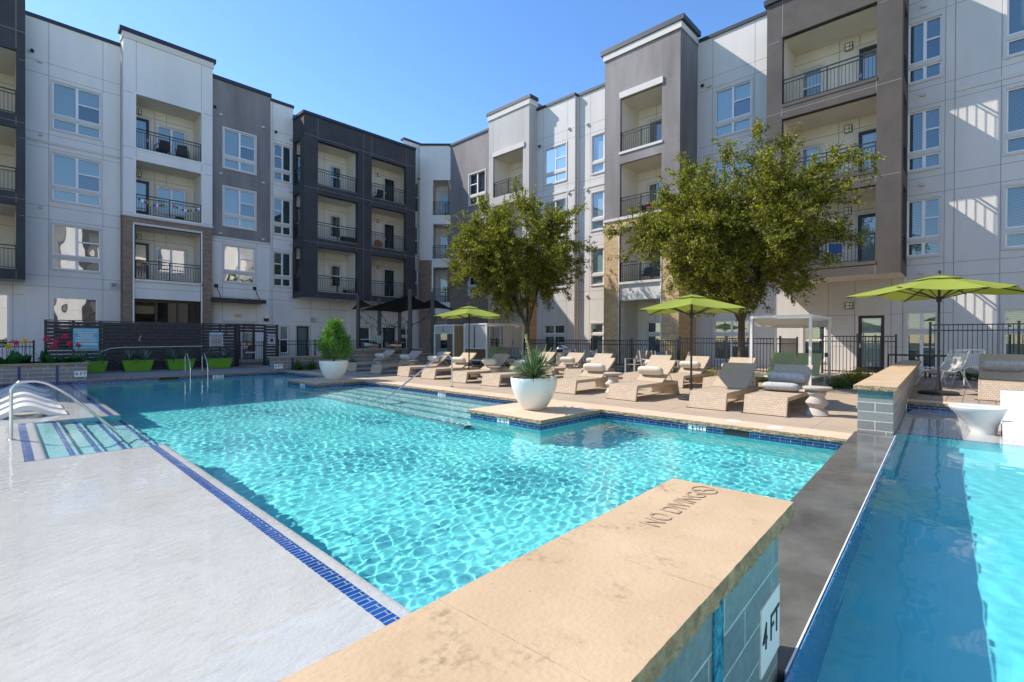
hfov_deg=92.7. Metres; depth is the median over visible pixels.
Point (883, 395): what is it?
pool wall
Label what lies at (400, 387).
pool handrail
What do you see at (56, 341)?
canna
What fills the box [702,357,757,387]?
sun lounger
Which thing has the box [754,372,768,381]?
shrub
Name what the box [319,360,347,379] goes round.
urn planter
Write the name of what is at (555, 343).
iron fence
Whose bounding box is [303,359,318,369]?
grass clump
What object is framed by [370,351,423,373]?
sun lounger
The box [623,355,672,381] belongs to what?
sun lounger
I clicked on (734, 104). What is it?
window
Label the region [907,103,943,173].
window
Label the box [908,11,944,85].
window
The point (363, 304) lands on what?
shade sail
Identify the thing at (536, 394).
urn planter
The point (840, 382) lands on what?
shrub
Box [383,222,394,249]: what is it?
door
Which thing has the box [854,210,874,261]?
door
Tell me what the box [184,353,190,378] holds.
grab rail
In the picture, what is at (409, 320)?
sail post
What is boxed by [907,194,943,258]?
window
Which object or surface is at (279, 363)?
pool wall
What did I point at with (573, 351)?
dining chair
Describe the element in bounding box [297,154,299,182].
door
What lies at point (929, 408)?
spa waterline tile
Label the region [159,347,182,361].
agave
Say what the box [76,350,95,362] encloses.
agave
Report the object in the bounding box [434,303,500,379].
parasol
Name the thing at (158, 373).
deck
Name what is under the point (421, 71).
sky
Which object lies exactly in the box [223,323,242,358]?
door
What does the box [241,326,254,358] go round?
door
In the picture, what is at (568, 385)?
sun lounger
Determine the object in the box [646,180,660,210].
window
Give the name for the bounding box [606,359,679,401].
sun lounger
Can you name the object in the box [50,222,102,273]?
window
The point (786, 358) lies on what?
cabana chaise
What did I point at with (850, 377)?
shrub
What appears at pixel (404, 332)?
window
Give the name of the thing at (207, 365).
grab rail
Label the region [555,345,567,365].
litter bin
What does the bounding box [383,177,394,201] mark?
door
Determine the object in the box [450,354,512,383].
sun lounger
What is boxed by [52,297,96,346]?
window
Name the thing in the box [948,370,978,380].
shrub
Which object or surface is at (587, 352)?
dining chair
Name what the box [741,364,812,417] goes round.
sun lounger
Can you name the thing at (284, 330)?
window
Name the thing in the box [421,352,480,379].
sun lounger
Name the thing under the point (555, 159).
window
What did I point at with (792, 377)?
cushion
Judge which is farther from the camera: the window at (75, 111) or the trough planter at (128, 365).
the window at (75, 111)
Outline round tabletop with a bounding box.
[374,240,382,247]
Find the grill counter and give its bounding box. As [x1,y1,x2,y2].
[349,348,425,354]
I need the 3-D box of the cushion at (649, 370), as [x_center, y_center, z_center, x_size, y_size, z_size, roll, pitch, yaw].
[3.583,0.769,12.643,0.700,0.260,0.170,1,38,44]
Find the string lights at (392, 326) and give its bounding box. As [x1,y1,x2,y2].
[360,308,430,329]
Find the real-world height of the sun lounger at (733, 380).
0.900 m
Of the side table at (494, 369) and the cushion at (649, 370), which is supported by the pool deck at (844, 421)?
the side table at (494, 369)
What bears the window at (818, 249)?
in the apartment building
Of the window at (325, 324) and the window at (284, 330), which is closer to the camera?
the window at (284, 330)
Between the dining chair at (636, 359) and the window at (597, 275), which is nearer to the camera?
the dining chair at (636, 359)
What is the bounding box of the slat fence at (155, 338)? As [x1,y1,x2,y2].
[44,319,235,370]
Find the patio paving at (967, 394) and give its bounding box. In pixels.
[908,376,999,404]
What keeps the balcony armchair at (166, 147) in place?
on the apartment building
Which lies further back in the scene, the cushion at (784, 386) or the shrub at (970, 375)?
the shrub at (970, 375)
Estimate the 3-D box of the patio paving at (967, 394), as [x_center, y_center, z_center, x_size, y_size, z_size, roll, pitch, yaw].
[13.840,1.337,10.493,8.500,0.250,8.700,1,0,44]
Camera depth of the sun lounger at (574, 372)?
17.41 m
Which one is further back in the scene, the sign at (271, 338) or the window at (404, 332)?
the window at (404, 332)
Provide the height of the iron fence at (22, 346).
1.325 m
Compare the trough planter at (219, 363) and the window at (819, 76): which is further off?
the trough planter at (219, 363)
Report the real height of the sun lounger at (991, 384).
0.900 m
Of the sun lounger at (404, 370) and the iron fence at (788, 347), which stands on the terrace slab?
the iron fence at (788, 347)
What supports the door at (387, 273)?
in the apartment building
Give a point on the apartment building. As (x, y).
(926, 96)
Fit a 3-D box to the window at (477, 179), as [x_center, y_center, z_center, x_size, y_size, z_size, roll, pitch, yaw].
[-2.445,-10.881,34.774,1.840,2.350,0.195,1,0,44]
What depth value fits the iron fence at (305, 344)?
26.75 m
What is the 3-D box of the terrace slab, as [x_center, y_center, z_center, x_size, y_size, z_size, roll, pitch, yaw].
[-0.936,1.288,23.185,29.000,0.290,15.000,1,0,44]
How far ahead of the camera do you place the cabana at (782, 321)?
14.54 m
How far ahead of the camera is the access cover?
8.01 m
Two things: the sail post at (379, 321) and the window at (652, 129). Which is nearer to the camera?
the window at (652, 129)
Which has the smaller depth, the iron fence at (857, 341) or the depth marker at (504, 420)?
the depth marker at (504, 420)
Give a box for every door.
[135,240,150,278]
[136,115,150,149]
[136,178,150,213]
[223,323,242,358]
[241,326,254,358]
[295,324,310,355]
[296,259,299,290]
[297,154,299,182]
[297,207,299,235]
[382,326,395,348]
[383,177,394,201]
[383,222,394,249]
[383,268,394,296]
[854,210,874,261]
[855,126,875,171]
[855,312,887,371]
[856,41,876,80]
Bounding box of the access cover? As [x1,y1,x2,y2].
[768,426,782,428]
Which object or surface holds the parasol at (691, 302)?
on the pool deck at (844, 421)
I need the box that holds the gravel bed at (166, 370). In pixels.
[87,364,259,374]
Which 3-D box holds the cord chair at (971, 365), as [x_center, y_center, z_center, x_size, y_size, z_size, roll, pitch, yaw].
[12.685,0.718,13.330,0.830,0.961,0.869,0,0,24]
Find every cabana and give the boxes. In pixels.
[434,324,489,362]
[464,323,522,358]
[749,314,830,385]
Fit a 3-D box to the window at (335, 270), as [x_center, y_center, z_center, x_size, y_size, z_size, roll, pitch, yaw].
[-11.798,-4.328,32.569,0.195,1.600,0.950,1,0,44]
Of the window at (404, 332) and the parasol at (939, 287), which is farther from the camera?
the window at (404, 332)
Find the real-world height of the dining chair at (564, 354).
1.007 m
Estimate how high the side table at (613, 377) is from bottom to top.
0.552 m
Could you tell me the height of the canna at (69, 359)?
1.233 m
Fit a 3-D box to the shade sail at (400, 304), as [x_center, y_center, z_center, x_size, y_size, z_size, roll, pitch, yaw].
[-6.761,-2.204,28.274,3.400,0.930,2.800,1,0,44]
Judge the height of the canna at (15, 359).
1.065 m
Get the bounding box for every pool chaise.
[0,383,49,392]
[0,386,51,397]
[0,392,57,404]
[0,397,62,410]
[0,402,66,418]
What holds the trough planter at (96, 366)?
on the gravel bed at (166, 370)
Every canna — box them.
[0,343,23,363]
[3,339,33,363]
[16,338,39,363]
[27,335,58,363]
[37,339,74,361]
[37,345,56,362]
[54,333,70,360]
[54,338,73,362]
[62,342,92,361]
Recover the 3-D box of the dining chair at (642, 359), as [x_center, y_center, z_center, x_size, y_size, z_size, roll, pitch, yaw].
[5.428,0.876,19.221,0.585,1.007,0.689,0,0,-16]
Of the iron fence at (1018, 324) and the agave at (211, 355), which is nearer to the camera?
the iron fence at (1018, 324)
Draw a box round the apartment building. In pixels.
[0,0,1023,377]
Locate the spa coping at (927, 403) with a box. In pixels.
[907,399,999,406]
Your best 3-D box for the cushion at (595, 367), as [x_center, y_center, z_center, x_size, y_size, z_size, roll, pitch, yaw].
[2.358,0.757,13.996,0.700,0.260,0.170,0,38,40]
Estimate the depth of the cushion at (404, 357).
20.70 m
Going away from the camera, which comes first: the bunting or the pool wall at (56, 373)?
the pool wall at (56, 373)
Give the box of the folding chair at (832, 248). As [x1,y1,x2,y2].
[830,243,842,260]
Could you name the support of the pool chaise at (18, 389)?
on the sun shelf
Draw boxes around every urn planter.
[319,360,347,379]
[511,376,556,410]
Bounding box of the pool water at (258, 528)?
[0,374,838,681]
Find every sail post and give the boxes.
[356,295,361,348]
[377,298,382,348]
[398,312,402,347]
[408,289,411,353]
[430,292,434,352]
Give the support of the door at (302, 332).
in the apartment building
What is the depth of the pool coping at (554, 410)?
9.63 m
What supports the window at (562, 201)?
in the apartment building
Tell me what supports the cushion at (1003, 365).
on the sun lounger at (991, 384)
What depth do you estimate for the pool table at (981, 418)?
7.06 m
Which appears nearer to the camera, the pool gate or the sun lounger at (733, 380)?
the sun lounger at (733, 380)
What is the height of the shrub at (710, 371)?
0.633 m
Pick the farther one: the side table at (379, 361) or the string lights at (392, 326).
the string lights at (392, 326)
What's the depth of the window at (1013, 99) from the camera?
16.49 m
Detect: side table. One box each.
[374,359,384,371]
[406,360,417,373]
[487,366,501,372]
[563,363,575,368]
[604,372,622,392]
[802,386,832,416]
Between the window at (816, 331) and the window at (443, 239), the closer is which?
the window at (816, 331)
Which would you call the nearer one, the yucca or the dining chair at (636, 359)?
the yucca
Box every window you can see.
[0,294,8,348]
[50,79,102,141]
[50,150,102,208]
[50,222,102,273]
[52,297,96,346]
[155,123,187,155]
[155,184,186,217]
[155,245,186,275]
[222,126,256,175]
[222,185,256,230]
[222,243,256,284]
[272,141,292,184]
[272,196,292,236]
[272,250,291,287]
[279,325,289,353]
[325,324,346,351]
[329,163,342,188]
[329,213,342,238]
[329,263,341,288]
[360,326,371,347]
[401,328,413,347]
[415,182,419,213]
[415,225,419,255]
[415,268,418,297]
[439,193,447,212]
[439,235,447,254]
[439,277,446,296]
[439,330,446,349]
[468,168,485,206]
[468,274,485,295]
[543,141,566,186]
[543,196,566,235]
[543,323,565,351]
[551,253,566,288]
[590,131,604,175]
[590,189,603,231]
[590,246,603,285]
[590,322,603,354]
[645,320,659,355]
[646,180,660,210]
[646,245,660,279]
[647,115,661,142]
[712,318,749,361]
[713,77,752,138]
[713,150,752,198]
[799,62,824,97]
[799,141,823,177]
[801,320,827,362]
[802,221,821,262]
[903,309,937,368]
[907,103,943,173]
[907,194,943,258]
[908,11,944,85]
[1000,307,1023,353]
[1001,182,1023,250]
[1002,83,1023,156]
[1003,0,1023,59]
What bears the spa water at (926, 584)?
in the spa basin
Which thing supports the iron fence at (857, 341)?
on the terrace slab
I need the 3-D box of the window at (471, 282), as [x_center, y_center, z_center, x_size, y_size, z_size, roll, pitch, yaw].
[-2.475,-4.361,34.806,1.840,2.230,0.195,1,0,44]
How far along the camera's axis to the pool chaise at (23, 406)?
9.79 m
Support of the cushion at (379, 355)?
on the sun lounger at (352, 366)
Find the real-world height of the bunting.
0.356 m
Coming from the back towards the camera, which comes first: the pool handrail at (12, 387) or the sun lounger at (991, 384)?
the sun lounger at (991, 384)
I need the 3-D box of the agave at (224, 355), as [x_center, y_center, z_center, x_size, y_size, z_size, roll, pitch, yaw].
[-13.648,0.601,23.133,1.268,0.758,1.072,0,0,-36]
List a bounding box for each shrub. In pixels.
[314,316,354,360]
[703,366,717,375]
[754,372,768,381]
[819,375,853,389]
[826,364,873,384]
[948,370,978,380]
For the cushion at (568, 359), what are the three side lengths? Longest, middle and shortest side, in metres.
0.700 x 0.260 x 0.170 m
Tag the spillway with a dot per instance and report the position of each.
(830, 498)
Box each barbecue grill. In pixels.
[359,342,377,354]
[383,342,401,353]
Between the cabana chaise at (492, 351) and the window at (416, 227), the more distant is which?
the window at (416, 227)
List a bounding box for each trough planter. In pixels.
[84,361,107,372]
[121,359,153,371]
[164,359,194,369]
[204,358,232,368]
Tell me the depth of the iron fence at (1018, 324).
14.98 m
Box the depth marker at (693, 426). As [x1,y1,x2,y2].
[688,424,705,430]
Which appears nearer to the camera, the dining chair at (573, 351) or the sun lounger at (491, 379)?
the sun lounger at (491, 379)
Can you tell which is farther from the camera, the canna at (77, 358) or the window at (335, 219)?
the window at (335, 219)
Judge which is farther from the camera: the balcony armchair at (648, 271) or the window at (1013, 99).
the balcony armchair at (648, 271)
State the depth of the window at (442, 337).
38.45 m
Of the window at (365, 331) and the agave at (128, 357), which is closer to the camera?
the agave at (128, 357)
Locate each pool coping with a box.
[87,370,272,380]
[273,370,851,442]
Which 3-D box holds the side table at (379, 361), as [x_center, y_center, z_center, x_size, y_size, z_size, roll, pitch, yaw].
[-5.735,1.045,21.134,0.490,0.552,0.490,0,0,-38]
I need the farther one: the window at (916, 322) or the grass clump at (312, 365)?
the grass clump at (312, 365)
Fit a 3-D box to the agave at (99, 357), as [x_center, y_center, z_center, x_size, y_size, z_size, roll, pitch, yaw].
[-16.802,0.603,19.751,1.072,0.758,1.268,0,0,-14]
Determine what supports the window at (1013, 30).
in the apartment building
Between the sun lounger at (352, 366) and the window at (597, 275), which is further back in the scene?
the window at (597, 275)
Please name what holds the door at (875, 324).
in the apartment building
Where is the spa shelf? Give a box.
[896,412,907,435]
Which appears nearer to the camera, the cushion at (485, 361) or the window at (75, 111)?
the cushion at (485, 361)
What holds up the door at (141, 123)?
in the apartment building
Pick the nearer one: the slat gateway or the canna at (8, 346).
the canna at (8, 346)
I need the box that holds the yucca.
[502,334,560,381]
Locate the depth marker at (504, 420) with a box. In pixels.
[497,417,508,422]
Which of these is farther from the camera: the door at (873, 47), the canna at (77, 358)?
the door at (873, 47)
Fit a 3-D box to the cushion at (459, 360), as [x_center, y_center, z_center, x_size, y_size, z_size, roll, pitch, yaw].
[-2.003,0.716,18.378,0.700,0.260,0.170,1,38,41]
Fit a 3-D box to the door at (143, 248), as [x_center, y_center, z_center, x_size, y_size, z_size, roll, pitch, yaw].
[-19.627,-4.180,25.806,0.160,2.210,0.900,1,0,44]
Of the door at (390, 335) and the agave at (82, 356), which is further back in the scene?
the door at (390, 335)
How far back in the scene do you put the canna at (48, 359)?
16.57 m
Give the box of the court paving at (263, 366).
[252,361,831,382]
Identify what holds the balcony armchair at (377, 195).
on the apartment building
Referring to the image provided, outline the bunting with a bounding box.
[138,198,199,211]
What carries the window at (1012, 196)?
in the apartment building
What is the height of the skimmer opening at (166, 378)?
0.100 m
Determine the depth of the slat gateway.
25.20 m
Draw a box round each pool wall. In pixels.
[0,362,88,386]
[268,353,436,373]
[278,478,794,681]
[853,360,921,434]
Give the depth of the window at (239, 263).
28.21 m
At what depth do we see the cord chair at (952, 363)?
12.69 m
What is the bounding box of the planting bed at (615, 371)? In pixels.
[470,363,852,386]
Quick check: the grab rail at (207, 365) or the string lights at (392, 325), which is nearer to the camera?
the grab rail at (207, 365)
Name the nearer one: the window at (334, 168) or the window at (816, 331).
the window at (816, 331)
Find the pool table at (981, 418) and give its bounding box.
[948,403,1007,433]
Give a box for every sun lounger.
[346,350,397,371]
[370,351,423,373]
[397,352,453,376]
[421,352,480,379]
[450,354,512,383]
[481,355,540,386]
[510,352,559,373]
[541,352,584,376]
[555,357,615,394]
[563,353,614,377]
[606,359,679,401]
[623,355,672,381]
[666,356,710,388]
[687,362,758,411]
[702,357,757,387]
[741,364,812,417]
[975,354,1023,400]
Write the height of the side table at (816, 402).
0.552 m
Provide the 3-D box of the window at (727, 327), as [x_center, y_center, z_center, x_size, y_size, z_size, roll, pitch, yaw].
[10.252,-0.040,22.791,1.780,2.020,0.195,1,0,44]
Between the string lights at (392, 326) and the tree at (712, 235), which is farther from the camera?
the string lights at (392, 326)
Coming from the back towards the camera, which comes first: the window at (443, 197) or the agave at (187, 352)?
the window at (443, 197)
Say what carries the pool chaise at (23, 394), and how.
on the sun shelf
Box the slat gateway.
[235,324,277,366]
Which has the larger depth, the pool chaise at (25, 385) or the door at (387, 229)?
the door at (387, 229)
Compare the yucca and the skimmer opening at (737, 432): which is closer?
the skimmer opening at (737, 432)
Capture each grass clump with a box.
[287,358,308,369]
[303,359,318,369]
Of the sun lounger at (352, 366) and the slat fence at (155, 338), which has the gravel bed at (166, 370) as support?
the slat fence at (155, 338)
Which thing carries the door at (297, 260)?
in the apartment building
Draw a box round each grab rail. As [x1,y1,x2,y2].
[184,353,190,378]
[201,353,208,377]
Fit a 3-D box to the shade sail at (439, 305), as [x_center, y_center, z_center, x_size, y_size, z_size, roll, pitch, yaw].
[-4.632,-2.070,30.390,3.250,0.800,3.500,1,0,44]
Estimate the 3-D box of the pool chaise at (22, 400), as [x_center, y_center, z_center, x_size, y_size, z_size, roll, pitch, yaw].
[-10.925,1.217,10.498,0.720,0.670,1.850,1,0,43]
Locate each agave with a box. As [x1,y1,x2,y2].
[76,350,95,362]
[86,348,111,363]
[112,348,142,363]
[132,348,160,363]
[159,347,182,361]
[177,347,201,361]
[198,347,221,360]
[209,347,235,358]
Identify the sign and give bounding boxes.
[73,328,98,349]
[209,332,222,345]
[268,334,274,343]
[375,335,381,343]
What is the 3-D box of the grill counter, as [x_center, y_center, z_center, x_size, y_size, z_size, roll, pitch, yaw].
[-7.295,0.858,27.818,0.820,0.840,5.200,1,0,44]
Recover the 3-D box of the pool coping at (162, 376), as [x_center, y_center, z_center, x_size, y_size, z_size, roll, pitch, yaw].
[-12.577,1.327,19.058,0.513,0.070,6.082,1,0,44]
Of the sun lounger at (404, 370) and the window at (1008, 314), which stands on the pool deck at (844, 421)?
the sun lounger at (404, 370)
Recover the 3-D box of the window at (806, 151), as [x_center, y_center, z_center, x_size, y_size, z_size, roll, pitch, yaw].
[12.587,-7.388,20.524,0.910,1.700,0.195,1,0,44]
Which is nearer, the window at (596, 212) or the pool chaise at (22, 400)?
the pool chaise at (22, 400)
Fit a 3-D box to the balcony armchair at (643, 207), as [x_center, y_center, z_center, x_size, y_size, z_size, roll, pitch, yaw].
[6.587,-6.643,25.172,0.597,0.821,0.620,0,0,-36]
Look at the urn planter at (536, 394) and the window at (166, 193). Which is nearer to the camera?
the urn planter at (536, 394)
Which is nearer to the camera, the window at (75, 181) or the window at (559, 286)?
the window at (75, 181)
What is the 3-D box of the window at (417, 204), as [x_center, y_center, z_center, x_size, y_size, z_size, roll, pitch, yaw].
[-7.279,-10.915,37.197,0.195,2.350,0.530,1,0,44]
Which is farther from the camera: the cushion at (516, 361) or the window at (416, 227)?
the window at (416, 227)
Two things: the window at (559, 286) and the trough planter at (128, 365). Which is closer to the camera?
the trough planter at (128, 365)
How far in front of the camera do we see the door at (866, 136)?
19.27 m
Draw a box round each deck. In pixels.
[87,368,265,377]
[88,361,857,433]
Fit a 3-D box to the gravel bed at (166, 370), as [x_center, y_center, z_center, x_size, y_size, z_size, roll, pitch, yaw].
[-20.226,1.259,19.086,6.400,0.001,17.600,1,0,44]
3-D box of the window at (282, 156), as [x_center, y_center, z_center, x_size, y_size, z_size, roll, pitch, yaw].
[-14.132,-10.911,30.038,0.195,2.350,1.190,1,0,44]
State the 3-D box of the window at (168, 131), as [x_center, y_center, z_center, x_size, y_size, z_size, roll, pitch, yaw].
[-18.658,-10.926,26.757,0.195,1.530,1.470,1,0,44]
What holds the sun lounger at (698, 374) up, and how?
on the pool deck at (844, 421)
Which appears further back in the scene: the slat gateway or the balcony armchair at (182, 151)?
the balcony armchair at (182, 151)
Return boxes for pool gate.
[238,340,264,365]
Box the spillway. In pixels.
[777,431,896,681]
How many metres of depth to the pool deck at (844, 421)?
11.54 m
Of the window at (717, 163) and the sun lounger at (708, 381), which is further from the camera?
the window at (717, 163)
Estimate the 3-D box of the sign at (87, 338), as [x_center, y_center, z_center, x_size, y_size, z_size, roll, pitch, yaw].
[-17.524,-0.088,20.099,0.026,0.880,0.800,1,0,44]
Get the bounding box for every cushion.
[375,353,384,357]
[399,354,410,359]
[427,356,438,361]
[452,357,465,362]
[482,358,497,364]
[514,360,525,366]
[560,357,574,362]
[583,363,605,371]
[638,366,663,375]
[679,361,700,368]
[762,382,799,391]
[768,372,805,383]
[980,360,1023,370]
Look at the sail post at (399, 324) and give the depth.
30.10 m
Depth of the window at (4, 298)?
21.54 m
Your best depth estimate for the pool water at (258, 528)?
4.67 m
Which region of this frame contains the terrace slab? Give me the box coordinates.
[231,356,875,383]
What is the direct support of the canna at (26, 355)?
on the flower bed
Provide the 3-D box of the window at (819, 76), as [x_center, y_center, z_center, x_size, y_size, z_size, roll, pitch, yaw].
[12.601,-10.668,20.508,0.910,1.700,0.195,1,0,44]
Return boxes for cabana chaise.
[467,346,514,365]
[753,352,825,385]
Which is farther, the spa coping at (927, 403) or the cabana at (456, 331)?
the cabana at (456, 331)
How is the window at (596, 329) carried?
in the apartment building
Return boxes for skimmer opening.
[159,377,177,379]
[724,429,748,435]
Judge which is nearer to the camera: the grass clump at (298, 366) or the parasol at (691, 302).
the parasol at (691, 302)
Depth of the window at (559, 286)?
29.68 m
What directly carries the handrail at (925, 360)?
on the patio paving at (967, 394)
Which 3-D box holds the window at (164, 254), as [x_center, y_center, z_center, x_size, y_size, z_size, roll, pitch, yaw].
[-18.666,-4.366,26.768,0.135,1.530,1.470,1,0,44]
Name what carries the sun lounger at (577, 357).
on the pool deck at (844, 421)
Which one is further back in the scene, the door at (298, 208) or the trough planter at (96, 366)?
the door at (298, 208)
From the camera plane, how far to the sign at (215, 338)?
23.50 m
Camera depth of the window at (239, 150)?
28.20 m
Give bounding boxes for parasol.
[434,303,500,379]
[640,290,745,400]
[847,270,1023,395]
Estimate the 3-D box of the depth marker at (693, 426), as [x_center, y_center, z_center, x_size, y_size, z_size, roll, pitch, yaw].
[3.286,1.548,8.682,0.320,0.110,0.010,1,0,44]
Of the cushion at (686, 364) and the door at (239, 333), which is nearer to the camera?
the cushion at (686, 364)
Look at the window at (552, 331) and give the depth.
30.11 m
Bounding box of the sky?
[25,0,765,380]
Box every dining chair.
[556,349,574,370]
[570,349,588,365]
[580,349,596,365]
[625,350,647,371]
[639,350,652,365]
[654,351,678,372]
[672,352,689,379]
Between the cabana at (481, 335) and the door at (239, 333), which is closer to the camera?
the cabana at (481, 335)
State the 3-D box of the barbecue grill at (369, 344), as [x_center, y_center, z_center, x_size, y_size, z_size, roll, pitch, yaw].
[-7.892,0.393,27.005,0.656,0.689,0.840,1,0,44]
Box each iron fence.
[0,340,34,361]
[278,339,405,356]
[488,338,678,367]
[678,336,797,372]
[821,334,896,372]
[929,321,1023,377]
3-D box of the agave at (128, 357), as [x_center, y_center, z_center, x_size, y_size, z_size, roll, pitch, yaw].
[-16.039,0.603,20.390,1.268,0.758,1.072,0,0,36]
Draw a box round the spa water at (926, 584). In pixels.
[786,409,1023,681]
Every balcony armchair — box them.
[154,140,170,153]
[175,144,189,158]
[373,189,382,199]
[632,205,646,212]
[639,267,653,278]
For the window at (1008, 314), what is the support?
in the apartment building
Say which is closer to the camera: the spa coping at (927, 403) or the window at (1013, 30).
the spa coping at (927, 403)
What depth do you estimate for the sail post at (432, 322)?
28.01 m
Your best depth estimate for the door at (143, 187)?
25.92 m
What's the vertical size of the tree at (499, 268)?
9.741 m
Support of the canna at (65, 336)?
on the flower bed
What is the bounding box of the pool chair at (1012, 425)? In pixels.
[1000,390,1023,441]
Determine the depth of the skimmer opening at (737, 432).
8.21 m
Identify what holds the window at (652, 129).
in the apartment building
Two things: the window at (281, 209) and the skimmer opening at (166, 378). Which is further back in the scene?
the window at (281, 209)
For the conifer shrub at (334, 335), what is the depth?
16.71 m
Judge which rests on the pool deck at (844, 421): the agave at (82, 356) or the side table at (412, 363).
the side table at (412, 363)
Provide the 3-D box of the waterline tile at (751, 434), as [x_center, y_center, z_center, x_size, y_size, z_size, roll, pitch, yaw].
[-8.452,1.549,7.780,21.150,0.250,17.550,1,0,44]
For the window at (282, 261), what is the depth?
30.07 m
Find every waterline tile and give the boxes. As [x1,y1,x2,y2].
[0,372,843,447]
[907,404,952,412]
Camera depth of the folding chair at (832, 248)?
18.67 m
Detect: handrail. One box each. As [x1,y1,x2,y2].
[9,380,115,438]
[383,354,453,398]
[887,354,966,378]
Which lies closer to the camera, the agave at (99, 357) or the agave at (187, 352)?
the agave at (99, 357)
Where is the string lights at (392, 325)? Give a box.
[381,314,407,329]
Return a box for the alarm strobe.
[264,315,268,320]
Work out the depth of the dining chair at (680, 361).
17.39 m
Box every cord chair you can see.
[915,350,970,387]
[951,349,985,384]
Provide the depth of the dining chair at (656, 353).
18.34 m
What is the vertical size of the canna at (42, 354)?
1.323 m
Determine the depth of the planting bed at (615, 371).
23.90 m
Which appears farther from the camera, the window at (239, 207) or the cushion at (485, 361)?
the window at (239, 207)
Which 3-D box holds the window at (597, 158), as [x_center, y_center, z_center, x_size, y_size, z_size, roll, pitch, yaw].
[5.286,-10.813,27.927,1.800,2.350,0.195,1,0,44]
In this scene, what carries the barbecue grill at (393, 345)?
on the grill counter
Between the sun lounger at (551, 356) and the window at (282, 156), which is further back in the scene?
the window at (282, 156)
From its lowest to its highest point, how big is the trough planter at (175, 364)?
0.462 m
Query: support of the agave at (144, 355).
in the trough planter at (128, 365)
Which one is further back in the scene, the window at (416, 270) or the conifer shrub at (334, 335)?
the window at (416, 270)
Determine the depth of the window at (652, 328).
25.58 m
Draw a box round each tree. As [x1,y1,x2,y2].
[441,175,597,353]
[599,115,886,357]
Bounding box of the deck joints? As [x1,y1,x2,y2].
[346,364,856,428]
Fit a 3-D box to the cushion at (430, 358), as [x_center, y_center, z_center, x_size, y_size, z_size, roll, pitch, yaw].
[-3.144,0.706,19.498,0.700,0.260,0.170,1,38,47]
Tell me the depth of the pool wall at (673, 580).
1.29 m
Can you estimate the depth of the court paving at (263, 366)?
24.39 m
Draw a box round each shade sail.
[351,300,371,309]
[362,295,430,311]
[412,299,453,310]
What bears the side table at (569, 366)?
on the pool deck at (844, 421)
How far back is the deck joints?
12.10 m

